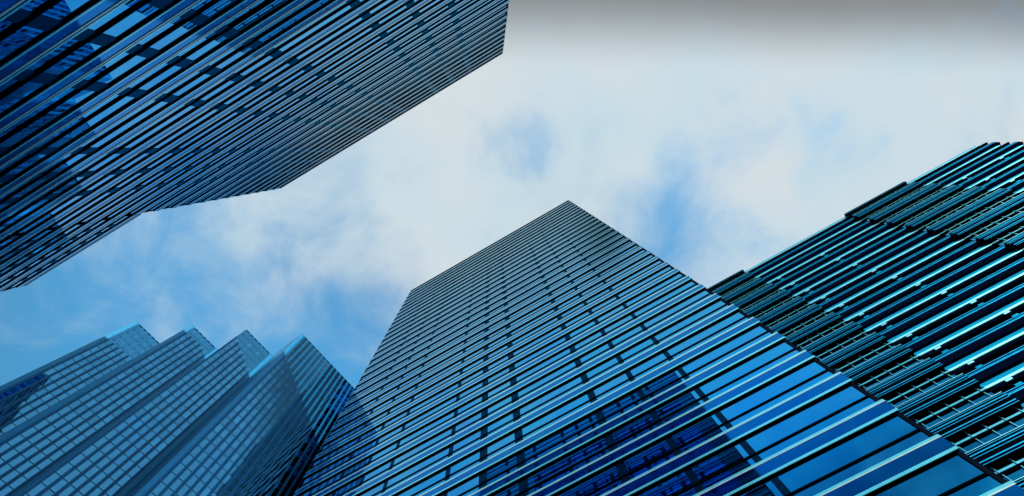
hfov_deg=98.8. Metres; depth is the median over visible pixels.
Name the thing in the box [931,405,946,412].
window
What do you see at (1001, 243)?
windows
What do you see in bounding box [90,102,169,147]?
window
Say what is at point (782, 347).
window
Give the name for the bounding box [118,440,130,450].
window
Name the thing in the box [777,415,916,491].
window
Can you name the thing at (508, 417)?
window
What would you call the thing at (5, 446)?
window
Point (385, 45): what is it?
window
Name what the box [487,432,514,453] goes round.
window
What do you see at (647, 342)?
window
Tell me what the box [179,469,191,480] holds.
window
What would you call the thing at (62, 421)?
window
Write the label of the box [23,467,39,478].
window
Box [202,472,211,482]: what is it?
window
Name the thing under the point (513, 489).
window
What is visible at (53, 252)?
window
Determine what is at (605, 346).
window
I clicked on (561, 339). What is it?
window
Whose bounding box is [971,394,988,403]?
window
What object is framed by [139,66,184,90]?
window
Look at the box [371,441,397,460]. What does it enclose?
window
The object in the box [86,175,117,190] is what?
window
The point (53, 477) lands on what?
window
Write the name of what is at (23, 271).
window
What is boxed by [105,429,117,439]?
window
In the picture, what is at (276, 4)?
window
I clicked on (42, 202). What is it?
window
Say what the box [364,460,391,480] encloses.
window
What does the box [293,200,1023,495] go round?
office tower
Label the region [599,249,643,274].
window
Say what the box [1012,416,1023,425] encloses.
window
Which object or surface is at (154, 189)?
window
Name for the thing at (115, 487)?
window
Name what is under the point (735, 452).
window
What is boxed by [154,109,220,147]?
window
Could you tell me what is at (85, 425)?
window
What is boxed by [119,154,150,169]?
window
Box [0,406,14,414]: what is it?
window
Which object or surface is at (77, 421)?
window
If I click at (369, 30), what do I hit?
window
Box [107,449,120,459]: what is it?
window
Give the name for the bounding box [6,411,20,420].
window
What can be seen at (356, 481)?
window
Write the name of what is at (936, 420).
window
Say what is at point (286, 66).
window
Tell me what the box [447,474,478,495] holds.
window
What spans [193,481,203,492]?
window
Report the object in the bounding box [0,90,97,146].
window
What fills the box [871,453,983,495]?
window
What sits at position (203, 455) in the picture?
window
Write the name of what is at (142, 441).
window
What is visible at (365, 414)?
window
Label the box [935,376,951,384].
window
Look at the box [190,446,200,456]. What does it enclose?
window
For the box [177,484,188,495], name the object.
window
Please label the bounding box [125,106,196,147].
window
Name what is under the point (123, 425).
window
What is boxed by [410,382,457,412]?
window
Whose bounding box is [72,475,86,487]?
window
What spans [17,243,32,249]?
window
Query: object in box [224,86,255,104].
window
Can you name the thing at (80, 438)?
window
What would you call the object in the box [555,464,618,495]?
window
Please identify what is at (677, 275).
window
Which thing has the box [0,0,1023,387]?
sky
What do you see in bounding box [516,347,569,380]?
window
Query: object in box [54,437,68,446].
window
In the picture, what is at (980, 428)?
window
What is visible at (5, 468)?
window
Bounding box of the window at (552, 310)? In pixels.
[511,309,553,334]
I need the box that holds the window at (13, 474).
[2,470,18,482]
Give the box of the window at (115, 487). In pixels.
[106,484,119,495]
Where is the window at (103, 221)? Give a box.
[88,219,108,229]
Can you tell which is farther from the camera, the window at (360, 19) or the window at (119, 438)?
the window at (119, 438)
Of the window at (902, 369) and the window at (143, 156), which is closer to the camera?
the window at (143, 156)
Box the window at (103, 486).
[99,478,113,489]
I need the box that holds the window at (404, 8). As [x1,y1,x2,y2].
[379,6,406,24]
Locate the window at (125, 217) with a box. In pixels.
[113,215,130,224]
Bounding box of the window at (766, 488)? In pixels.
[736,479,782,495]
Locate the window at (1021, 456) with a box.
[1011,453,1023,461]
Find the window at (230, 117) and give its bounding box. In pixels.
[179,113,239,147]
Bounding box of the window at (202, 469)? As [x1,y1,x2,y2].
[195,466,205,477]
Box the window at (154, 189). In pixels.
[108,187,160,217]
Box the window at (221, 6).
[201,0,239,17]
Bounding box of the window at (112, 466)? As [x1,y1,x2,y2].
[103,463,116,474]
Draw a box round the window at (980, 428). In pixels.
[968,426,984,434]
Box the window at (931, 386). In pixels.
[921,384,936,391]
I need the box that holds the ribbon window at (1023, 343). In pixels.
[994,343,1023,358]
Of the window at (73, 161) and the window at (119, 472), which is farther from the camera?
the window at (119, 472)
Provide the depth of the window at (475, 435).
69.73 m
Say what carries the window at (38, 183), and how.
in the office tower at (115, 115)
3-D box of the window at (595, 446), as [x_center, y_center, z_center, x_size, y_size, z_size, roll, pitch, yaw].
[6.700,26.291,53.886,10.900,2.130,0.030,-30,-78,4]
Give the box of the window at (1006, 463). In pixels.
[993,460,1012,470]
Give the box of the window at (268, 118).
[218,117,270,148]
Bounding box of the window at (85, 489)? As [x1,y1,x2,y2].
[80,482,94,494]
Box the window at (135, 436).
[128,433,139,442]
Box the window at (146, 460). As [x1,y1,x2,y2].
[138,457,149,467]
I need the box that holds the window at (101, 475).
[92,472,106,483]
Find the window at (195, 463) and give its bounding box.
[188,460,199,470]
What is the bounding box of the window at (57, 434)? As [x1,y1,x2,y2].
[48,431,61,440]
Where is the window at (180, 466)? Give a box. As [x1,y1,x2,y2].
[172,463,184,474]
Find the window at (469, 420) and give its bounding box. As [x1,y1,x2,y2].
[455,411,480,430]
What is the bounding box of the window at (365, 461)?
[344,457,369,475]
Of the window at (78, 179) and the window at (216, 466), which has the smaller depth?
the window at (78, 179)
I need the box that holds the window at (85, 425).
[77,422,89,431]
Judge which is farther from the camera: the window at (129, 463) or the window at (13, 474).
the window at (129, 463)
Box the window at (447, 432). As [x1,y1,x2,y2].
[393,427,451,464]
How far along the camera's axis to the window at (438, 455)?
70.33 m
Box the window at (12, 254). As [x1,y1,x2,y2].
[0,252,17,260]
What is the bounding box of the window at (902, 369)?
[891,368,905,374]
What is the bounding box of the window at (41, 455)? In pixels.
[29,452,44,463]
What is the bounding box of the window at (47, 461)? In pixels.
[37,458,51,469]
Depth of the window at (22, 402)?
89.39 m
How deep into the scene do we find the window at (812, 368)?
47.35 m
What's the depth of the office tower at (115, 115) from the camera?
55.03 m
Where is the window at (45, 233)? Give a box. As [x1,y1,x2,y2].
[31,229,54,240]
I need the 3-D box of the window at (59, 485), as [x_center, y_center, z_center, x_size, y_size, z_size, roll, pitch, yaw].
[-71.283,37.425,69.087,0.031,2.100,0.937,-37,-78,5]
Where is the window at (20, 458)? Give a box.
[8,455,25,466]
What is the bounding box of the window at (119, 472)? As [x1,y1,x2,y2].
[110,469,123,480]
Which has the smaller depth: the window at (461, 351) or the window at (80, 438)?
the window at (80, 438)
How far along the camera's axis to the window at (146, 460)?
81.22 m
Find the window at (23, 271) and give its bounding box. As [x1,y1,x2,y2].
[13,269,28,276]
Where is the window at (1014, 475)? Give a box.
[1005,468,1023,480]
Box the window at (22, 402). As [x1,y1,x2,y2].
[12,400,25,408]
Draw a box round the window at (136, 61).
[97,56,148,83]
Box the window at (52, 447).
[43,444,57,454]
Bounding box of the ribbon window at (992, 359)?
[964,359,993,373]
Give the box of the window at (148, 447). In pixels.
[141,444,151,453]
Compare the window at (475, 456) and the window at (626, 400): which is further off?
the window at (475, 456)
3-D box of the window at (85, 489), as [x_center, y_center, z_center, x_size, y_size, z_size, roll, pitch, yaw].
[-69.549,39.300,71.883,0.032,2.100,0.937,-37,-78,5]
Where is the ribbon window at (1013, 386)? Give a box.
[1001,380,1023,392]
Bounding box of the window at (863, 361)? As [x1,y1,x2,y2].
[853,360,866,366]
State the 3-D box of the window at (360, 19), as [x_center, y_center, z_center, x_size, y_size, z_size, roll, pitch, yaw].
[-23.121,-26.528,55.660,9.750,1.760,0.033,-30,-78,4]
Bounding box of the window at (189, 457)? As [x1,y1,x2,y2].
[181,454,192,465]
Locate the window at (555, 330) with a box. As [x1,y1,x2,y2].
[513,326,560,354]
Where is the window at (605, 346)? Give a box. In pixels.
[579,343,608,361]
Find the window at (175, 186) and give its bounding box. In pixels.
[130,185,179,213]
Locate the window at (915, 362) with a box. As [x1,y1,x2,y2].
[905,361,919,367]
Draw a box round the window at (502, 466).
[487,455,516,479]
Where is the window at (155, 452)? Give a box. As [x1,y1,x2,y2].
[147,449,158,459]
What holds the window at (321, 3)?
in the office tower at (115, 115)
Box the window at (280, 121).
[235,120,283,148]
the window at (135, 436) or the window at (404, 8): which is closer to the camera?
the window at (404, 8)
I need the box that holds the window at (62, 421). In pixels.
[53,418,66,427]
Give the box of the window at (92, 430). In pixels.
[83,427,95,436]
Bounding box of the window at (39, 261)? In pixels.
[27,259,44,267]
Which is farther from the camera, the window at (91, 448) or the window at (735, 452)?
the window at (91, 448)
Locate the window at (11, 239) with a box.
[0,235,21,246]
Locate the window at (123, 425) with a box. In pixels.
[115,422,127,431]
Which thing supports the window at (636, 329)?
in the office tower at (568, 348)
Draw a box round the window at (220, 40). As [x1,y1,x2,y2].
[186,35,229,60]
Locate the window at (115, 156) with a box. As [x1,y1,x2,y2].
[88,154,122,170]
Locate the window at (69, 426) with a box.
[59,424,72,433]
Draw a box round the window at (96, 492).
[89,488,101,495]
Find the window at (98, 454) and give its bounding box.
[89,451,103,462]
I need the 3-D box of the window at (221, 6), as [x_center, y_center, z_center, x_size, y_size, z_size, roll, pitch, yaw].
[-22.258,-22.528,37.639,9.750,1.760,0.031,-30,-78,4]
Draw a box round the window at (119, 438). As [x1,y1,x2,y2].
[112,435,123,444]
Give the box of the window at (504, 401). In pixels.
[488,395,511,412]
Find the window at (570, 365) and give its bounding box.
[518,361,575,396]
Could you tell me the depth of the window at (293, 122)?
79.91 m
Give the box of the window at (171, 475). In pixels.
[162,472,174,484]
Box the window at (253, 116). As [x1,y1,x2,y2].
[199,115,255,148]
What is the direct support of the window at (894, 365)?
in the office block
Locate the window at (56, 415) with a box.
[46,413,59,421]
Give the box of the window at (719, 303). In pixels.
[654,300,725,339]
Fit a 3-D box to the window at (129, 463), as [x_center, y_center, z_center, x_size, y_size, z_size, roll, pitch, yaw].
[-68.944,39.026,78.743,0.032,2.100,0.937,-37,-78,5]
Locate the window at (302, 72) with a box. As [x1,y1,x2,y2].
[278,70,305,86]
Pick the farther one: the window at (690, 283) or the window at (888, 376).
the window at (690, 283)
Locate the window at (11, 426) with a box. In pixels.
[1,424,15,432]
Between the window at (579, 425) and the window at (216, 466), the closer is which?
the window at (579, 425)
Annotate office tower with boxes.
[0,0,509,291]
[0,321,354,495]
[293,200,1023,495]
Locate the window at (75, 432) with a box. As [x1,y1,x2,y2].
[66,429,79,438]
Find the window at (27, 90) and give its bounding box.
[0,82,46,115]
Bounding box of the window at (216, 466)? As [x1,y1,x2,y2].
[210,463,219,473]
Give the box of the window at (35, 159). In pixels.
[4,155,48,175]
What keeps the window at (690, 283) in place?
in the office tower at (568, 348)
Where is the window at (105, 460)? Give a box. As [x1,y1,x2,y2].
[96,457,110,468]
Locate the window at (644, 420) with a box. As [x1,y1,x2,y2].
[612,412,653,441]
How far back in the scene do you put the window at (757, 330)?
57.18 m
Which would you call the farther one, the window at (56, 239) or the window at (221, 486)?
the window at (221, 486)
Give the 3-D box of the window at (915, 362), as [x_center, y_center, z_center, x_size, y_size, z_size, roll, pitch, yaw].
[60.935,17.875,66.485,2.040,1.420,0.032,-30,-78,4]
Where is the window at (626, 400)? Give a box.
[602,391,639,416]
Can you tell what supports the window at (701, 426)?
in the office tower at (568, 348)
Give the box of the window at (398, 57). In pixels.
[353,56,399,85]
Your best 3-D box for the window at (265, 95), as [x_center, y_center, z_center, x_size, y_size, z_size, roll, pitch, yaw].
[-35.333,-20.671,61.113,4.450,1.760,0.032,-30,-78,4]
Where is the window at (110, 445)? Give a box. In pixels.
[100,442,113,453]
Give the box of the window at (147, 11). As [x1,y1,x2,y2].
[103,4,160,37]
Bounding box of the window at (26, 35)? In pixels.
[0,26,46,62]
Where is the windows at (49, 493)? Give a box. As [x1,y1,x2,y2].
[0,326,353,495]
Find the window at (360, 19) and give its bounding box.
[297,17,363,59]
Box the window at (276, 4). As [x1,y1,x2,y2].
[233,0,290,31]
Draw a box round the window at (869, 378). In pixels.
[859,377,871,383]
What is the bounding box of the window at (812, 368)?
[719,361,825,419]
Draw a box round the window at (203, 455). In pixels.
[197,452,207,462]
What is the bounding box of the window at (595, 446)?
[527,436,606,486]
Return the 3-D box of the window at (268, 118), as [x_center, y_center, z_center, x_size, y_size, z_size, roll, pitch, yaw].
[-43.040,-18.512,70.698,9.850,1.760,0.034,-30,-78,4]
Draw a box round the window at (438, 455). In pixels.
[387,446,448,486]
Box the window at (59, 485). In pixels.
[51,479,66,492]
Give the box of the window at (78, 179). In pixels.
[52,177,86,193]
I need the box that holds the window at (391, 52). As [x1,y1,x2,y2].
[345,51,393,81]
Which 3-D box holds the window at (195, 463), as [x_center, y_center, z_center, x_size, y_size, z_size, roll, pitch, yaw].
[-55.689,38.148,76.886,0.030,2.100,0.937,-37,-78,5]
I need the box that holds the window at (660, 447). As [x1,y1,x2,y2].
[624,439,670,471]
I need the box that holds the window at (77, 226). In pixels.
[62,224,82,234]
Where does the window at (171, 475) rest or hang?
in the office tower at (135, 408)
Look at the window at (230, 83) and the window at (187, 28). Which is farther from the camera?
the window at (230, 83)
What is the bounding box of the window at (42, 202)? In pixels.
[0,199,51,231]
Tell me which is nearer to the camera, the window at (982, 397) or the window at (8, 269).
the window at (982, 397)
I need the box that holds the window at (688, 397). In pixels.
[655,389,699,417]
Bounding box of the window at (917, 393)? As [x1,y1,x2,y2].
[907,391,921,399]
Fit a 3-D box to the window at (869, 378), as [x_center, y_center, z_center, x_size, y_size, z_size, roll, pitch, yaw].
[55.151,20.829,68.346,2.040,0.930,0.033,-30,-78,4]
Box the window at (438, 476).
[395,468,445,495]
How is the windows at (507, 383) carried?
in the office tower at (568, 348)
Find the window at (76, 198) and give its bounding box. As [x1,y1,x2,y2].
[18,195,85,233]
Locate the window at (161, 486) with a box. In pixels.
[152,482,165,495]
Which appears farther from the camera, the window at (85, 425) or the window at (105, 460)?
the window at (85, 425)
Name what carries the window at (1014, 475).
in the office block
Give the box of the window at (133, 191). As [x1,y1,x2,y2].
[81,189,139,222]
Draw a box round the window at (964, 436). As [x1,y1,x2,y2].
[951,434,968,443]
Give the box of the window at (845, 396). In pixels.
[745,385,865,451]
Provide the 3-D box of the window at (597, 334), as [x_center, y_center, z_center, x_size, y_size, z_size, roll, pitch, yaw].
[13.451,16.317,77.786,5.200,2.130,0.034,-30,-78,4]
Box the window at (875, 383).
[865,381,878,388]
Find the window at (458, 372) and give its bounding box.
[414,370,459,398]
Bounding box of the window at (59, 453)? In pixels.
[49,450,63,460]
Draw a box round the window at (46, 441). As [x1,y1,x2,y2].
[36,439,49,449]
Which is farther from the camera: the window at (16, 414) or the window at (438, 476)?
the window at (16, 414)
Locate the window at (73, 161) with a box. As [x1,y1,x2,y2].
[50,154,89,172]
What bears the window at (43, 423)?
in the office tower at (135, 408)
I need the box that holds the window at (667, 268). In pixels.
[617,266,671,296]
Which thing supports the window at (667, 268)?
in the office tower at (568, 348)
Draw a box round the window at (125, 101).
[47,97,137,147]
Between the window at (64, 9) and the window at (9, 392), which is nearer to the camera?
the window at (64, 9)
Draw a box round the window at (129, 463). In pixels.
[121,460,133,470]
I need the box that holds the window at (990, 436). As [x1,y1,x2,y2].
[978,432,998,442]
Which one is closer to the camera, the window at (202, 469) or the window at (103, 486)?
the window at (103, 486)
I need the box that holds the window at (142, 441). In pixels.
[134,439,146,448]
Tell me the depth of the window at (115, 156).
53.40 m
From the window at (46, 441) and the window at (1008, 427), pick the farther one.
the window at (46, 441)
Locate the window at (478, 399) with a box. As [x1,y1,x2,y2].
[458,395,481,412]
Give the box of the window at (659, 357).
[629,352,665,375]
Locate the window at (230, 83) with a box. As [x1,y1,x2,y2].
[200,81,236,100]
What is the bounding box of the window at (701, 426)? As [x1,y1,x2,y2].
[671,413,721,445]
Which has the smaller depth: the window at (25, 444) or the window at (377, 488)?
the window at (377, 488)
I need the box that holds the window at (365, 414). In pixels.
[330,410,370,435]
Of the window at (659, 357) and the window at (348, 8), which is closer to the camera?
the window at (348, 8)
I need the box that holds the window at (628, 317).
[603,314,631,331]
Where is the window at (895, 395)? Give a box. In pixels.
[885,394,898,400]
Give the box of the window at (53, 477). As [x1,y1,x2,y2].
[42,473,59,485]
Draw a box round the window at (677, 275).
[625,273,682,305]
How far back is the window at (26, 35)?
29.72 m
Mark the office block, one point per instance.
(905, 298)
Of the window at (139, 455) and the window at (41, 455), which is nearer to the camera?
the window at (41, 455)
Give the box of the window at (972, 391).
[961,389,976,397]
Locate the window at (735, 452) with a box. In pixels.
[690,442,748,480]
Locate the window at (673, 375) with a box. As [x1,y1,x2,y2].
[641,369,681,394]
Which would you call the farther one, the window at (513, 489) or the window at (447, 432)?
the window at (447, 432)
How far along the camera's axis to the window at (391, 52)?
73.90 m
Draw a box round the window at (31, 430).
[21,427,36,437]
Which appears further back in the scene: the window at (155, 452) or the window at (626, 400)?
the window at (155, 452)
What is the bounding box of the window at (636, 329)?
[611,325,641,344]
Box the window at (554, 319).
[512,317,557,343]
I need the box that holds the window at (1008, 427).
[995,424,1016,434]
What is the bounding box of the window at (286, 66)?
[261,64,291,81]
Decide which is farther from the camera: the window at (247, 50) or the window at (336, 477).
the window at (336, 477)
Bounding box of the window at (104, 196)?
[52,192,113,227]
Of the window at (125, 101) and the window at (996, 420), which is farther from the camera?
the window at (996, 420)
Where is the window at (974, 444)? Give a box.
[961,440,981,451]
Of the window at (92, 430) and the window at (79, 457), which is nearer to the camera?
the window at (79, 457)
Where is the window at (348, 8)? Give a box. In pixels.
[279,6,351,51]
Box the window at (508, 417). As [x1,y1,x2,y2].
[488,412,512,431]
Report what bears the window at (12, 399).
in the office tower at (135, 408)
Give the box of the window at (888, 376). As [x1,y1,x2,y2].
[878,374,891,381]
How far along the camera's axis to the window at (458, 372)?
94.89 m
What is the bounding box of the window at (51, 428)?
[41,425,55,435]
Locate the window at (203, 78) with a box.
[173,74,212,96]
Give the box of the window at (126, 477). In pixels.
[117,475,130,485]
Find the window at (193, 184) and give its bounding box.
[151,183,196,209]
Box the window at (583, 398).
[522,393,588,434]
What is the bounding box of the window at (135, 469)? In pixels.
[128,466,139,476]
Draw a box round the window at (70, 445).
[61,442,74,451]
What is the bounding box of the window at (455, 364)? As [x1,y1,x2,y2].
[418,359,461,386]
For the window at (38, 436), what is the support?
in the office tower at (135, 408)
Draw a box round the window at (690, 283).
[633,281,694,315]
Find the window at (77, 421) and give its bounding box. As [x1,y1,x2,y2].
[71,417,82,425]
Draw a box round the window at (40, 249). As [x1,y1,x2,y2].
[31,245,49,253]
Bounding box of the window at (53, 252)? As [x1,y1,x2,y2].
[43,249,60,257]
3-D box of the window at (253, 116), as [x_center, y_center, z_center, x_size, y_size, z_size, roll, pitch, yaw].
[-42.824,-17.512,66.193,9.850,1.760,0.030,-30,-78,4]
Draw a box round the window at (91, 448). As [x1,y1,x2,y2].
[82,445,96,455]
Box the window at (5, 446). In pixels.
[0,443,10,452]
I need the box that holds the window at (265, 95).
[243,91,273,107]
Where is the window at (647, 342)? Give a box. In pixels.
[620,338,653,358]
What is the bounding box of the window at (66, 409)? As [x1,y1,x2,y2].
[58,406,70,415]
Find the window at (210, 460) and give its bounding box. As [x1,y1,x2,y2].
[203,457,213,468]
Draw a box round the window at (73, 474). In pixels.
[64,469,79,481]
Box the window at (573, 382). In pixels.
[520,375,581,414]
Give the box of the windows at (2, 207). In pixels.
[0,0,506,211]
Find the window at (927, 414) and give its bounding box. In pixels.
[916,412,930,420]
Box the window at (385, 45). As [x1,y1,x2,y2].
[335,44,387,77]
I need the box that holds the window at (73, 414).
[64,412,77,420]
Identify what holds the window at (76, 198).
in the office tower at (115, 115)
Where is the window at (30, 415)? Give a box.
[25,410,38,418]
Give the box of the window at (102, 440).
[93,437,107,447]
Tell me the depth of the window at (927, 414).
59.35 m
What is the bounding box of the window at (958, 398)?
[945,397,961,404]
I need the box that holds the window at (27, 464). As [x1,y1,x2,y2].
[16,461,32,472]
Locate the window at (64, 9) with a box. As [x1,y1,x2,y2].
[41,0,94,20]
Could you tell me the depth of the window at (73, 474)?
71.24 m
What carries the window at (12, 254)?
in the office tower at (115, 115)
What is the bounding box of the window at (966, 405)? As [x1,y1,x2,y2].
[955,402,972,411]
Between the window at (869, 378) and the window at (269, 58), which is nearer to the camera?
the window at (269, 58)
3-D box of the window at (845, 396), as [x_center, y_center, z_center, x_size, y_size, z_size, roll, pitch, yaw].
[28.239,16.425,42.412,11.550,2.130,0.030,-30,-78,4]
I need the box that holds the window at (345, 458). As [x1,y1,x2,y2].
[302,454,350,484]
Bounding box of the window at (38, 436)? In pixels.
[28,433,43,443]
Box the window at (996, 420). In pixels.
[984,418,1001,426]
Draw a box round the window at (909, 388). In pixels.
[899,386,912,393]
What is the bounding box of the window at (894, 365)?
[884,364,897,370]
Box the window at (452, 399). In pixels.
[405,395,456,427]
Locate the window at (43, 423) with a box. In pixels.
[34,420,48,429]
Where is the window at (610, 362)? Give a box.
[586,356,617,377]
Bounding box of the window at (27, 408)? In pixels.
[19,405,31,413]
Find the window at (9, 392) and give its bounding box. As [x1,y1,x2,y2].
[0,389,13,397]
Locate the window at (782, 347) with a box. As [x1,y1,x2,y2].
[698,341,792,394]
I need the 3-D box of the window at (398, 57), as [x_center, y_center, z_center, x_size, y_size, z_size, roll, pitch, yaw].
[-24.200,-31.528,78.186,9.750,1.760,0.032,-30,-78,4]
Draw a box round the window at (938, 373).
[928,372,941,379]
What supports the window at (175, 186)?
in the office tower at (115, 115)
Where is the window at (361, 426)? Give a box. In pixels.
[321,423,364,450]
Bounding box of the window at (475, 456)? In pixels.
[450,450,479,473]
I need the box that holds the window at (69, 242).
[59,239,76,247]
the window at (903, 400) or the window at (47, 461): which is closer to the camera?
the window at (903, 400)
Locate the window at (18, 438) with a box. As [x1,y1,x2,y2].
[7,435,23,445]
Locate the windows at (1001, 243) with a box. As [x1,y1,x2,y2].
[721,186,1023,466]
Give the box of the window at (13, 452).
[1,449,17,460]
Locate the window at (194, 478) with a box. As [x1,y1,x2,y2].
[186,475,197,486]
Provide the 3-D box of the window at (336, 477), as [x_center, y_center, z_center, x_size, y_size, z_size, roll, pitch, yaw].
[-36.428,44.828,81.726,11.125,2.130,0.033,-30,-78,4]
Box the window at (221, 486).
[214,483,224,494]
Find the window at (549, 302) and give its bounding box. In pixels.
[510,301,550,325]
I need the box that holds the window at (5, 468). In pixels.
[0,464,11,474]
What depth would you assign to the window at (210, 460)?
79.28 m
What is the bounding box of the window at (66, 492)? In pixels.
[58,485,74,495]
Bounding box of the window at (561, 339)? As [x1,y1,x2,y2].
[515,336,564,367]
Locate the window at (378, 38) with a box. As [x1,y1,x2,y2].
[324,36,380,72]
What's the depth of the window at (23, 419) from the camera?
87.82 m
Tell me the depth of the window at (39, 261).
73.82 m
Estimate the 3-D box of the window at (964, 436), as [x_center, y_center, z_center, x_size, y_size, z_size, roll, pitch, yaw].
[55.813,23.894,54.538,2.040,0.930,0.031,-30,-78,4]
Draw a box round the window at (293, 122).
[250,121,295,148]
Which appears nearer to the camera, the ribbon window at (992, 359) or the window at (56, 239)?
the ribbon window at (992, 359)
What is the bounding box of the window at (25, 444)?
[15,441,30,451]
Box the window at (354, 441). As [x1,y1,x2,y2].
[312,437,358,466]
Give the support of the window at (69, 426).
in the office tower at (135, 408)
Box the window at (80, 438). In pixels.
[72,435,85,444]
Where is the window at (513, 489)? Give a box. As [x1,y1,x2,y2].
[491,482,518,495]
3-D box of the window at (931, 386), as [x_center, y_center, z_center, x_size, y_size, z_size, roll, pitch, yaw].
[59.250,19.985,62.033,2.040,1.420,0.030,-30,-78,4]
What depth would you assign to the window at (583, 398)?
63.77 m
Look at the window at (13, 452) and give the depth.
74.79 m
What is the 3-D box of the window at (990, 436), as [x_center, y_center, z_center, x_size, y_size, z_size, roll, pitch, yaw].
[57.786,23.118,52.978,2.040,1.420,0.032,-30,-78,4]
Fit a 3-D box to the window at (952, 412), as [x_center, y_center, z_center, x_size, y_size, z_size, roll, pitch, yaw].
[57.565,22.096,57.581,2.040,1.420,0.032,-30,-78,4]
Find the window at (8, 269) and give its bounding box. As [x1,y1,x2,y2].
[0,266,15,273]
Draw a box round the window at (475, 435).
[453,429,480,450]
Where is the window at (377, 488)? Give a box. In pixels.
[358,481,384,495]
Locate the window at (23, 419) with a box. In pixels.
[13,417,26,425]
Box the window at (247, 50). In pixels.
[216,47,253,69]
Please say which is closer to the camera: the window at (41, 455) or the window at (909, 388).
the window at (909, 388)
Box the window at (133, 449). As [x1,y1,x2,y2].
[124,446,136,456]
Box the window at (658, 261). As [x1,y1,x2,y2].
[611,260,660,288]
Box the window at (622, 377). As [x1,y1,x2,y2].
[593,372,627,395]
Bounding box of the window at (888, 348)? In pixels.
[878,347,891,353]
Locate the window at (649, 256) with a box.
[605,255,652,281]
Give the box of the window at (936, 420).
[924,418,941,426]
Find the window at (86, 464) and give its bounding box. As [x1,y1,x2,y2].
[77,460,91,471]
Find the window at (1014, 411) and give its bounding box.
[1000,409,1018,418]
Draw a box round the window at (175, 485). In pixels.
[170,478,181,490]
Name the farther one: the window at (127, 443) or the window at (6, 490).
the window at (127, 443)
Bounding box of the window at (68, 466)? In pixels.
[57,463,72,475]
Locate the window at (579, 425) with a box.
[524,413,596,458]
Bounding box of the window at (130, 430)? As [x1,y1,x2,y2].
[122,427,133,436]
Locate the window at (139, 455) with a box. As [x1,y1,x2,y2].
[131,452,142,461]
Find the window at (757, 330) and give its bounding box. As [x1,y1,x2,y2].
[681,325,766,372]
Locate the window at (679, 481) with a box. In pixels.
[638,470,691,495]
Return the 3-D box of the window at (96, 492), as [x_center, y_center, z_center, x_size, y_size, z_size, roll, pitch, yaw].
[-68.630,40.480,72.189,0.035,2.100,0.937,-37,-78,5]
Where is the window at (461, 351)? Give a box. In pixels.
[421,350,462,375]
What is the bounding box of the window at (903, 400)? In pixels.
[892,398,908,406]
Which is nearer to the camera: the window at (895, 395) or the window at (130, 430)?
the window at (895, 395)
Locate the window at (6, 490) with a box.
[0,486,12,495]
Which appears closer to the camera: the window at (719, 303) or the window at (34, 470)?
the window at (719, 303)
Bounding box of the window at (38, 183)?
[11,179,50,197]
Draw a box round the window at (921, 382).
[913,379,927,386]
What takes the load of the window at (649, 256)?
in the office tower at (568, 348)
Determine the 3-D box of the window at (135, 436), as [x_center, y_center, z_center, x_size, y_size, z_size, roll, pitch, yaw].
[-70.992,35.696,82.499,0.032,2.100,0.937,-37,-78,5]
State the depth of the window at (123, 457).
78.41 m
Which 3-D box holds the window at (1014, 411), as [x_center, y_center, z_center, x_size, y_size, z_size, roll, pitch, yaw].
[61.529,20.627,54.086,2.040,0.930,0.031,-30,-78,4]
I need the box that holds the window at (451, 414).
[399,411,453,445]
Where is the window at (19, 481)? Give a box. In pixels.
[9,476,26,488]
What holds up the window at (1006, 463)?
in the office block
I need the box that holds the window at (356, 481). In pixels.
[335,476,361,495]
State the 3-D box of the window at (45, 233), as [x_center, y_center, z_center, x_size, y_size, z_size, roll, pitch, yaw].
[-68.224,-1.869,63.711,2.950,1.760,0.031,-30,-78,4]
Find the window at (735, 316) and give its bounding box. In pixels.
[666,311,743,354]
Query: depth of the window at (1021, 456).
50.03 m
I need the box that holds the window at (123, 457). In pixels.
[114,454,127,464]
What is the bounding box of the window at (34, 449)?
[22,447,37,457]
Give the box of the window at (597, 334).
[574,331,601,348]
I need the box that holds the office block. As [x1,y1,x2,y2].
[707,142,1023,488]
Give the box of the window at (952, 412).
[939,410,957,419]
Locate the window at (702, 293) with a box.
[643,290,708,326]
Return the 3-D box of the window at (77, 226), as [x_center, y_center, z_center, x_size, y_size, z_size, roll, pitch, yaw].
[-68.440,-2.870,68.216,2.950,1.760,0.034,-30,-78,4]
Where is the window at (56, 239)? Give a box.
[47,237,62,243]
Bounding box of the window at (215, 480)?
[208,478,218,488]
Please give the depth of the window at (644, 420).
53.31 m
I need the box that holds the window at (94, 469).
[84,466,99,477]
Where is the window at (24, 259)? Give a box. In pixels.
[14,256,31,264]
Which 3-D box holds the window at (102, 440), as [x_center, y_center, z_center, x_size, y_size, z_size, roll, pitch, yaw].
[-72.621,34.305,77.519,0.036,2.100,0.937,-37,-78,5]
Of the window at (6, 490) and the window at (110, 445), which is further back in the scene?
the window at (110, 445)
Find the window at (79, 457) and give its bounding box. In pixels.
[70,454,84,465]
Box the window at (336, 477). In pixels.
[299,471,342,495]
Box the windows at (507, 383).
[326,201,637,495]
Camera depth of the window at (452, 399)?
85.08 m
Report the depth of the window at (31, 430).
78.82 m
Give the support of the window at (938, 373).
in the office block
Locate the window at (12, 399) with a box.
[6,395,19,403]
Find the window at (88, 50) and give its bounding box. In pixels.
[43,43,104,75]
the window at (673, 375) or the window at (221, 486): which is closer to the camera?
the window at (673, 375)
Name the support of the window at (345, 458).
in the office tower at (568, 348)
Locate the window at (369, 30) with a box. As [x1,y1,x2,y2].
[311,28,372,66]
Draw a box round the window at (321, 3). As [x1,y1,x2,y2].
[259,0,331,42]
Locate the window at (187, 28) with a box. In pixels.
[149,22,199,50]
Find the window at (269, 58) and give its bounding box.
[240,56,274,76]
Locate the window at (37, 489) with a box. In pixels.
[27,483,45,495]

